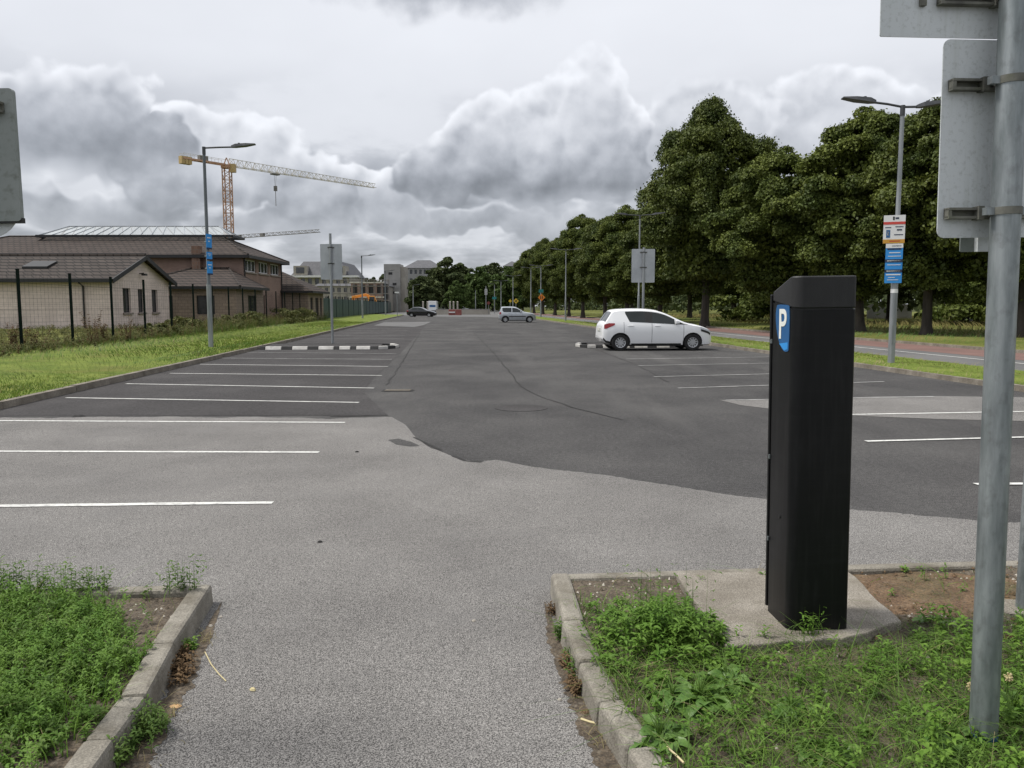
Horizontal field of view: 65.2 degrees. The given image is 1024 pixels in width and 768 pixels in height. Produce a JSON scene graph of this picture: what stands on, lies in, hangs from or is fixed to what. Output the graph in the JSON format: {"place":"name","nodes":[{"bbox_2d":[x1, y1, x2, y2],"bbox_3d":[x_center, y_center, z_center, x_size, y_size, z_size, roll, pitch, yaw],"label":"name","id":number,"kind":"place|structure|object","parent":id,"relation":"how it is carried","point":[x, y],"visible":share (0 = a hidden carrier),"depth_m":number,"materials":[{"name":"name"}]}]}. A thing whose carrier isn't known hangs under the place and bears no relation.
{"place":"outdoors","nodes":[
{"label":"outdoors","id":0,"kind":"place"},
{"bbox_2d":[0,329,128,349],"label":"building grounds","id":1,"kind":"structure","parent":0,"point":[60,335],"depth_m":37.90,"materials":[{"name":"green plant"}]},
{"bbox_2d":[0,322,170,346],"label":"rough growth","id":2,"kind":"object","parent":1,"relation":"on","point":[83,330],"visible":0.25,"depth_m":37.55,"materials":[{"name":"green plant"}]},
{"bbox_2d":[0,253,177,328],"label":"bungalow","id":3,"kind":"object","parent":1,"relation":"on","point":[135,269],"visible":0.82,"depth_m":47.31,"materials":[{"name":"paint"}]},
{"bbox_2d":[0,226,329,323],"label":"brick building","id":4,"kind":"structure","parent":1,"relation":"on","point":[181,261],"depth_m":64.78,"materials":[{"name":"brown brick"}]},
{"bbox_2d":[349,282,388,312],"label":"building shell","id":5,"kind":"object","parent":1,"relation":"on","point":[370,290],"visible":0.4,"depth_m":186.88,"materials":[{"name":"brick"}]},
{"bbox_2d":[0,597,183,767],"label":"planting bed","id":6,"kind":"object","parent":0,"point":[58,761],"visible":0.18,"depth_m":3.63,"materials":[{"name":"soil"}]},
{"bbox_2d":[0,88,25,235],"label":"sign post","id":7,"kind":"object","parent":6,"relation":"on","point":[11,207],"visible":1,"depth_m":2.81,"materials":[{"name":"grey metal"}]},
{"bbox_2d":[0,561,130,767],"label":"weed carpet","id":8,"kind":"object","parent":6,"relation":"on","point":[27,742],"visible":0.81,"depth_m":3.33,"materials":[{"name":"green plant"}]},
{"bbox_2d":[0,573,156,767],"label":"weed carpet","id":9,"kind":"object","parent":6,"relation":"on","point":[9,760],"visible":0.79,"depth_m":3.33,"materials":[{"name":"green plant"}]},
{"bbox_2d":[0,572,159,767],"bbox_3d":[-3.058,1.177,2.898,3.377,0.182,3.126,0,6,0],"label":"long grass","id":10,"kind":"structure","parent":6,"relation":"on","point":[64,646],"depth_m":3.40,"materials":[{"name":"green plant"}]},
{"bbox_2d":[0,575,174,767],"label":"grass","id":11,"kind":"structure","parent":6,"relation":"on","point":[126,668],"depth_m":3.31,"materials":[{"name":"green plant"}]},
{"bbox_2d":[0,554,209,594],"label":"weed carpet","id":12,"kind":"object","parent":6,"relation":"on","point":[88,580],"visible":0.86,"depth_m":4.23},
{"bbox_2d":[0,314,399,400],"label":"grass verge","id":13,"kind":"object","parent":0,"point":[34,361],"depth_m":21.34,"materials":[{"name":"green plant"}]},
{"bbox_2d":[0,269,303,349],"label":"fence","id":14,"kind":"object","parent":13,"relation":"on","point":[19,310],"visible":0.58,"depth_m":31.26,"materials":[{"name":"black metal"}]},
{"bbox_2d":[0,311,328,356],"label":"rough growth","id":15,"kind":"object","parent":13,"relation":"on","point":[27,347],"visible":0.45,"depth_m":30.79,"materials":[{"name":"green plant"}]},
{"bbox_2d":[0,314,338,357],"bbox_3d":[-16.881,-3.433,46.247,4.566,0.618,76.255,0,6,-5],"label":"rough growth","id":16,"kind":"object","parent":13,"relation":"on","point":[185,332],"visible":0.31,"depth_m":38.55,"materials":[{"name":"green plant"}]},
{"bbox_2d":[202,143,255,346],"bbox_3d":[-9.899,-4.853,28.265,1.824,7.174,0.320,-1,6,-8],"label":"lamp post","id":17,"kind":"object","parent":13,"relation":"on","point":[209,297],"visible":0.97,"depth_m":28.06,"materials":[{"name":"grey metal"}]},
{"bbox_2d":[323,296,390,317],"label":"site hoarding","id":18,"kind":"object","parent":13,"relation":"on","point":[342,307],"visible":0.66,"depth_m":111.55,"materials":[{"name":"green metal"}]},
{"bbox_2d":[260,343,398,349],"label":"traffic island","id":19,"kind":"structure","parent":0,"point":[319,346],"depth_m":29.62,"materials":[{"name":"concrete"}]},
{"bbox_2d":[320,233,342,342],"bbox_3d":[-7.218,-3.800,31.994,0.868,4.376,0.136,0,6,0],"label":"sign post","id":20,"kind":"object","parent":19,"relation":"on","point":[331,260],"visible":0.94,"depth_m":31.95,"materials":[{"name":"grey metal"}]},
{"bbox_2d":[379,310,529,314],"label":"road","id":21,"kind":"structure","parent":0,"point":[405,313],"depth_m":184.68,"materials":[{"name":"grey asphalt"}]},
{"bbox_2d":[291,262,365,285],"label":"apartment block","id":22,"kind":"structure","parent":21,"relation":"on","point":[309,272],"depth_m":238.35,"materials":[{"name":"stone"}]},
{"bbox_2d":[315,284,393,311],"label":"apartment block","id":23,"kind":"structure","parent":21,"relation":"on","point":[341,290],"depth_m":203.77,"materials":[{"name":"brick"}]},
{"bbox_2d":[384,264,407,311],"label":"concrete tower","id":24,"kind":"structure","parent":21,"relation":"on","point":[397,277],"depth_m":213.79,"materials":[{"name":"grey concrete"}]},
{"bbox_2d":[403,276,438,308],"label":"broad tree","id":25,"kind":"object","parent":21,"relation":"on","point":[420,292],"visible":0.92,"depth_m":202.24,"materials":[{"name":"green plant"}]},
{"bbox_2d":[406,260,444,308],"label":"apartment block","id":26,"kind":"structure","parent":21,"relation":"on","point":[417,268],"depth_m":297.66,"materials":[{"name":"stone"}]},
{"bbox_2d":[428,256,467,308],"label":"broad tree","id":27,"kind":"object","parent":21,"relation":"on","point":[441,281],"visible":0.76,"depth_m":228.00,"materials":[{"name":"green plant"}]},
{"bbox_2d":[442,280,467,308],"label":"broad tree","id":28,"kind":"object","parent":21,"relation":"on","point":[454,294],"visible":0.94,"depth_m":198.06,"materials":[{"name":"green plant"}]},
{"bbox_2d":[464,266,498,308],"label":"broad tree","id":29,"kind":"object","parent":21,"relation":"on","point":[481,279],"visible":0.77,"depth_m":223.01,"materials":[{"name":"green plant"}]},
{"bbox_2d":[488,266,523,307],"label":"broad tree","id":30,"kind":"object","parent":21,"relation":"on","point":[505,292],"visible":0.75,"depth_m":211.04,"materials":[{"name":"green plant"}]},
{"bbox_2d":[536,313,1023,352],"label":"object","id":31,"kind":"structure","parent":21,"relation":"on","point":[937,344],"depth_m":33.90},
{"bbox_2d":[18,306,920,396],"bbox_3d":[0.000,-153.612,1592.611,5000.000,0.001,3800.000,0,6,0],"label":"ground","id":32,"kind":"structure","parent":0,"point":[538,308],"depth_m":457.55,"materials":[{"name":"brown soil"}]},
{"bbox_2d":[178,153,375,240],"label":"tower crane","id":33,"kind":"object","parent":32,"relation":"on","point":[187,160],"visible":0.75,"depth_m":216.70,"materials":[{"name":"yellow metal"}]},
{"bbox_2d":[0,0,996,305],"label":"sky","id":34,"kind":"structure","parent":0,"point":[480,128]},
{"bbox_2d":[0,315,1023,522],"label":"car park","id":35,"kind":"structure","parent":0,"point":[455,375],"depth_m":11.53,"materials":[{"name":"grey asphalt"}]},
{"bbox_2d":[0,585,211,598],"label":"kerb","id":36,"kind":"structure","parent":35,"relation":"on","point":[156,592],"depth_m":4.22,"materials":[{"name":"concrete"}]},
{"bbox_2d":[64,584,212,767],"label":"kerb","id":37,"kind":"structure","parent":35,"relation":"on","point":[96,749],"depth_m":3.21,"materials":[{"name":"concrete"}]},
{"bbox_2d":[0,315,402,409],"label":"kerb","id":38,"kind":"structure","parent":35,"relation":"on","point":[24,399],"depth_m":17.28,"materials":[{"name":"grey concrete"}]},
{"bbox_2d":[0,322,425,415],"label":"parking bays","id":39,"kind":"object","parent":35,"relation":"on","point":[258,373],"visible":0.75,"depth_m":15.74,"materials":[{"name":"grey asphalt"}]},
{"bbox_2d":[0,416,1019,767],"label":"worn asphalt","id":40,"kind":"structure","parent":35,"relation":"on","point":[356,638],"depth_m":5.16,"materials":[{"name":"grey asphalt"}]},
{"bbox_2d":[81,694,173,767],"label":"gutter weeds","id":41,"kind":"object","parent":40,"relation":"on","point":[149,721],"visible":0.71,"depth_m":2.93,"materials":[{"name":"green plant"}]},
{"bbox_2d":[0,501,273,506],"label":"bay marking","id":42,"kind":"object","parent":40,"relation":"on","point":[117,504],"visible":1,"depth_m":6.44,"materials":[{"name":"paint"}]},
{"bbox_2d":[0,450,319,452],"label":"bay marking","id":43,"kind":"object","parent":40,"relation":"on","point":[177,451],"visible":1,"depth_m":8.79,"materials":[{"name":"paint"}]},
{"bbox_2d":[116,602,221,767],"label":"gutter dirt","id":44,"kind":"structure","parent":40,"relation":"on","point":[139,762],"depth_m":3.25,"materials":[{"name":"soil"}]},
{"bbox_2d":[167,644,199,686],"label":"dead leaves","id":45,"kind":"object","parent":40,"relation":"on","point":[179,667],"visible":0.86,"depth_m":3.48,"materials":[{"name":"brown plant"}]},
{"bbox_2d":[544,602,620,767],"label":"gutter dirt","id":46,"kind":"structure","parent":40,"relation":"on","point":[602,757],"depth_m":3.11,"materials":[{"name":"soil"}]},
{"bbox_2d":[546,601,581,696],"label":"gutter weeds","id":47,"kind":"object","parent":46,"relation":"on","point":[576,687],"visible":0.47,"depth_m":3.40,"materials":[{"name":"green plant"}]},
{"bbox_2d":[677,571,900,654],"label":"concrete slab","id":48,"kind":"structure","parent":40,"relation":"on","point":[734,594],"depth_m":3.87,"materials":[{"name":"grey concrete"}]},
{"bbox_2d":[765,275,855,630],"bbox_3d":[1.378,0.311,3.714,0.292,1.605,0.275,-1,6,-3],"label":"parking meter","id":49,"kind":"object","parent":48,"relation":"on","point":[811,359],"visible":1,"depth_m":3.60,"materials":[{"name":"black metal"}]},
{"bbox_2d":[765,295,774,604],"bbox_3d":[1.372,0.328,3.845,0.289,1.508,0.018,-1,6,-3],"label":"front door","id":50,"kind":"structure","parent":49,"relation":"in","point":[772,301],"depth_m":3.83,"materials":[{"name":"black metal"}]},
{"bbox_2d":[498,307,535,322],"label":"parked car","id":51,"kind":"object","parent":35,"relation":"on","point":[506,314],"visible":1,"depth_m":77.44,"materials":[{"name":"silver metal"}]},
{"bbox_2d":[550,573,668,767],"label":"kerb","id":52,"kind":"structure","parent":35,"relation":"on","point":[562,592],"depth_m":3.15,"materials":[{"name":"concrete"}]},
{"bbox_2d":[575,342,676,347],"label":"traffic island","id":53,"kind":"structure","parent":35,"relation":"on","point":[591,344],"depth_m":30.77,"materials":[{"name":"concrete"}]},
{"bbox_2d":[631,247,654,308],"bbox_3d":[5.339,-3.607,32.616,0.945,3.869,0.136,0,6,0],"label":"sign post","id":54,"kind":"object","parent":53,"relation":"on","point":[643,267],"visible":0.93,"depth_m":32.55,"materials":[{"name":"grey metal"}]},
{"bbox_2d":[596,308,710,350],"bbox_3d":[5.210,-2.027,29.472,4.093,1.516,1.958,0,6,-4],"label":"parked car","id":55,"kind":"object","parent":35,"relation":"on","point":[621,329],"visible":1,"depth_m":28.67,"materials":[{"name":"white metal"}]},
{"bbox_2d":[536,319,1023,391],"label":"kerb","id":56,"kind":"structure","parent":35,"relation":"on","point":[1017,387],"depth_m":18.95,"materials":[{"name":"grey concrete"}]},
{"bbox_2d":[551,561,1017,580],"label":"kerb","id":57,"kind":"structure","parent":35,"relation":"on","point":[869,569],"depth_m":4.55,"materials":[{"name":"concrete"}]},
{"bbox_2d":[722,396,1023,420],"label":"trench patch","id":58,"kind":"object","parent":35,"relation":"on","point":[928,407],"visible":0.73,"depth_m":12.77,"materials":[{"name":"grey asphalt"}]},
{"bbox_2d":[524,309,1023,349],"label":"parkland","id":59,"kind":"structure","parent":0,"point":[917,338],"depth_m":47.16,"materials":[{"name":"green plant"}]},
{"bbox_2d":[510,246,538,312],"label":"lime tree","id":60,"kind":"object","parent":59,"relation":"on","point":[520,280],"visible":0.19,"depth_m":175.64,"materials":[{"name":"green plant"}]},
{"bbox_2d":[543,229,574,316],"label":"lime tree","id":61,"kind":"object","parent":59,"relation":"on","point":[555,282],"visible":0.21,"depth_m":119.81,"materials":[{"name":"green plant"}]},
{"bbox_2d":[408,279,722,310],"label":"woodland","id":62,"kind":"object","parent":59,"relation":"on","point":[575,305],"visible":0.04,"depth_m":264.54,"materials":[{"name":"green plant"}]},
{"bbox_2d":[583,204,650,307],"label":"lime tree","id":63,"kind":"object","parent":59,"relation":"on","point":[612,270],"visible":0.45,"depth_m":79.90,"materials":[{"name":"green plant"}]},
{"bbox_2d":[617,202,688,311],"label":"lime tree","id":64,"kind":"object","parent":59,"relation":"on","point":[659,289],"visible":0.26,"depth_m":68.45,"materials":[{"name":"green plant"}]},
{"bbox_2d":[632,93,781,326],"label":"lime tree","id":65,"kind":"object","parent":59,"relation":"on","point":[703,149],"visible":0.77,"depth_m":57.41,"materials":[{"name":"green plant"}]},
{"bbox_2d":[709,294,761,320],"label":"shrub","id":66,"kind":"object","parent":59,"relation":"on","point":[731,314],"visible":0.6,"depth_m":73.44,"materials":[{"name":"green plant"}]},
{"bbox_2d":[738,288,769,320],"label":"shrub","id":67,"kind":"object","parent":59,"relation":"on","point":[755,309],"visible":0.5,"depth_m":64.92,"materials":[{"name":"green plant"}]},
{"bbox_2d":[699,145,826,328],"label":"lime tree","id":68,"kind":"object","parent":59,"relation":"on","point":[750,240],"visible":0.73,"depth_m":47.98,"materials":[{"name":"green plant"}]},
{"bbox_2d":[579,277,985,322],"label":"woodland","id":69,"kind":"object","parent":59,"relation":"on","point":[678,303],"visible":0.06,"depth_m":124.47,"materials":[{"name":"green plant"}]},
{"bbox_2d":[760,106,908,330],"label":"lime tree","id":70,"kind":"object","parent":59,"relation":"on","point":[837,157],"visible":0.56,"depth_m":42.44,"materials":[{"name":"green plant"}]},
{"bbox_2d":[668,313,1021,336],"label":"grass","id":71,"kind":"structure","parent":59,"relation":"on","point":[905,322],"depth_m":57.65,"materials":[{"name":"green plant"}]},
{"bbox_2d":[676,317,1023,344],"bbox_3d":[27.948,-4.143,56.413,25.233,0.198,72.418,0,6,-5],"label":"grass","id":72,"kind":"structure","parent":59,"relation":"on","point":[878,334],"depth_m":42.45,"materials":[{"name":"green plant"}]},
{"bbox_2d":[867,304,911,318],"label":"garden wall","id":73,"kind":"structure","parent":59,"relation":"on","point":[904,313],"depth_m":87.65,"materials":[{"name":"concrete"}]},
{"bbox_2d":[872,286,917,320],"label":"lime tree","id":74,"kind":"object","parent":59,"relation":"on","point":[902,294],"visible":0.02,"depth_m":71.03,"materials":[{"name":"green plant"}]},
{"bbox_2d":[838,97,980,334],"bbox_3d":[20.436,-8.072,39.454,8.308,11.600,8.882,1,6,13],"label":"lime tree","id":75,"kind":"object","parent":59,"relation":"on","point":[925,270],"visible":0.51,"depth_m":38.27,"materials":[{"name":"green plant"}]},
{"bbox_2d":[917,281,986,324],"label":"shrub","id":76,"kind":"object","parent":59,"relation":"on","point":[966,308],"visible":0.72,"depth_m":56.52,"materials":[{"name":"green plant"}]},
{"bbox_2d":[911,122,1023,336],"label":"lime tree","id":77,"kind":"object","parent":59,"relation":"on","point":[931,177],"visible":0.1,"depth_m":36.65,"materials":[{"name":"green plant"}]},
{"bbox_2d":[533,313,1023,359],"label":"cycle lane","id":78,"kind":"structure","parent":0,"point":[974,352],"depth_m":31.68,"materials":[{"name":"asphalt"}]},
{"bbox_2d":[519,237,551,313],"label":"lime tree","id":79,"kind":"object","parent":78,"relation":"on","point":[533,283],"visible":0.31,"depth_m":153.52,"materials":[{"name":"green plant"}]},
{"bbox_2d":[528,237,563,314],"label":"lime tree","id":80,"kind":"object","parent":78,"relation":"on","point":[538,256],"visible":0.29,"depth_m":135.41,"materials":[{"name":"green plant"}]},
{"bbox_2d":[554,214,597,317],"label":"lime tree","id":81,"kind":"object","parent":78,"relation":"on","point":[572,235],"visible":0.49,"depth_m":105.37,"materials":[{"name":"green plant"}]},
{"bbox_2d":[569,215,616,314],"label":"lime tree","id":82,"kind":"object","parent":78,"relation":"on","point":[588,278],"visible":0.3,"depth_m":93.19,"materials":[{"name":"green plant"}]},
{"bbox_2d":[536,316,1023,384],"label":"grass verge","id":83,"kind":"object","parent":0,"point":[975,372],"depth_m":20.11,"materials":[{"name":"green plant"}]},
{"bbox_2d":[841,96,940,362],"bbox_3d":[9.675,-3.855,20.461,2.650,6.822,0.320,0,6,4],"label":"lamp post","id":84,"kind":"object","parent":83,"relation":"on","point":[894,286],"visible":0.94,"depth_m":20.29,"materials":[{"name":"grey metal"}]},
{"bbox_2d":[884,243,902,282],"bbox_3d":[9.787,-3.091,20.530,0.401,0.999,0.184,2,6,20],"label":"pole sign","id":85,"kind":"object","parent":84,"relation":"attached to","point":[893,262],"visible":1,"depth_m":20.45,"materials":[{"name":"blue metal"}]},
{"bbox_2d":[883,215,905,243],"bbox_3d":[9.764,-3.950,20.455,0.503,0.707,0.184,2,6,20],"label":"pole sign","id":86,"kind":"object","parent":84,"relation":"attached to","point":[894,229],"visible":1,"depth_m":20.37,"materials":[{"name":"white metal"}]},
{"bbox_2d":[538,315,1023,370],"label":"side road","id":87,"kind":"structure","parent":0,"point":[956,358],"depth_m":27.07,"materials":[{"name":"grey asphalt"}]},
{"bbox_2d":[568,568,1023,767],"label":"planting bed","id":88,"kind":"object","parent":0,"point":[591,588],"visible":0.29,"depth_m":3.23,"materials":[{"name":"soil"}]},
{"bbox_2d":[628,701,696,759],"bbox_3d":[0.520,1.212,2.795,0.242,0.120,0.238,2,6,22],"label":"dock plant","id":89,"kind":"object","parent":88,"relation":"on","point":[682,740],"visible":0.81,"depth_m":2.80,"materials":[{"name":"green plant"}]},
{"bbox_2d":[644,669,691,718],"bbox_3d":[0.621,1.183,3.103,0.229,0.123,0.265,3,6,29],"label":"dock plant","id":90,"kind":"object","parent":88,"relation":"on","point":[671,686],"visible":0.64,"depth_m":3.07,"materials":[{"name":"green plant"}]},
{"bbox_2d":[583,563,773,687],"bbox_3d":[0.641,0.959,3.622,0.710,0.388,0.933,-2,6,-20],"label":"tall weed","id":91,"kind":"object","parent":88,"relation":"on","point":[667,620],"visible":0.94,"depth_m":3.52,"materials":[{"name":"green plant"}]},
{"bbox_2d":[660,660,734,724],"bbox_3d":[0.720,1.173,3.077,0.310,0.153,0.336,3,7,32],"label":"dock plant","id":92,"kind":"object","parent":88,"relation":"on","point":[701,702],"visible":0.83,"depth_m":3.04,"materials":[{"name":"green plant"}]},
{"bbox_2d":[690,649,764,696],"bbox_3d":[0.868,1.160,3.210,0.297,0.124,0.219,3,6,28],"label":"dock plant","id":93,"kind":"object","parent":88,"relation":"on","point":[734,667],"visible":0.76,"depth_m":3.20,"materials":[{"name":"green plant"}]},
{"bbox_2d":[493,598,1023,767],"bbox_3d":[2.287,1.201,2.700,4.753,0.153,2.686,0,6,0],"label":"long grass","id":94,"kind":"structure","parent":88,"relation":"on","point":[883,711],"depth_m":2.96,"materials":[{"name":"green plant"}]},
{"bbox_2d":[551,557,1023,767],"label":"grass","id":95,"kind":"structure","parent":88,"relation":"on","point":[783,717],"depth_m":3.05,"materials":[{"name":"green plant"}]},
{"bbox_2d":[762,680,825,724],"bbox_3d":[1.029,1.195,2.986,0.268,0.124,0.183,-2,6,-17],"label":"dock plant","id":96,"kind":"object","parent":88,"relation":"on","point":[785,714],"visible":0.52,"depth_m":2.96,"materials":[{"name":"green plant"}]},
{"bbox_2d":[580,565,1016,767],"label":"soil clods","id":97,"kind":"object","parent":88,"relation":"on","point":[771,660],"visible":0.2,"depth_m":3.36,"materials":[{"name":"brown soil"}]},
{"bbox_2d":[577,562,1023,767],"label":"weed carpet","id":98,"kind":"object","parent":88,"relation":"on","point":[759,729],"visible":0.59,"depth_m":3.05,"materials":[{"name":"green plant"}]},
{"bbox_2d":[793,729,860,766],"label":"dock plant","id":99,"kind":"object","parent":88,"relation":"on","point":[802,758],"visible":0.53,"depth_m":2.69,"materials":[{"name":"green plant"}]},
{"bbox_2d":[852,572,1016,616],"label":"bare earth","id":100,"kind":"structure","parent":88,"relation":"on","point":[922,589],"depth_m":4.25,"materials":[{"name":"red soil"}]},
{"bbox_2d":[860,562,1020,639],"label":"soil clods","id":101,"kind":"object","parent":88,"relation":"on","point":[930,581],"visible":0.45,"depth_m":4.08,"materials":[{"name":"brown soil"}]},
{"bbox_2d":[879,0,1023,748],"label":"sign post","id":102,"kind":"object","parent":88,"relation":"on","point":[980,205],"visible":0.95,"depth_m":2.63,"materials":[{"name":"grey metal"}]},
{"bbox_2d":[912,714,990,758],"bbox_3d":[1.533,1.208,2.775,0.239,0.122,0.227,0,6,0],"label":"dock plant","id":103,"kind":"object","parent":88,"relation":"on","point":[963,731],"visible":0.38,"depth_m":2.76,"materials":[{"name":"green plant"}]},
{"bbox_2d":[910,604,1023,767],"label":"weed carpet","id":104,"kind":"object","parent":88,"relation":"on","point":[926,744],"visible":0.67,"depth_m":2.84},
{"bbox_2d":[1004,473,1023,620],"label":"metal post","id":105,"kind":"object","parent":88,"relation":"in","point":[1009,607],"visible":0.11,"depth_m":3.92,"materials":[{"name":"metal"}]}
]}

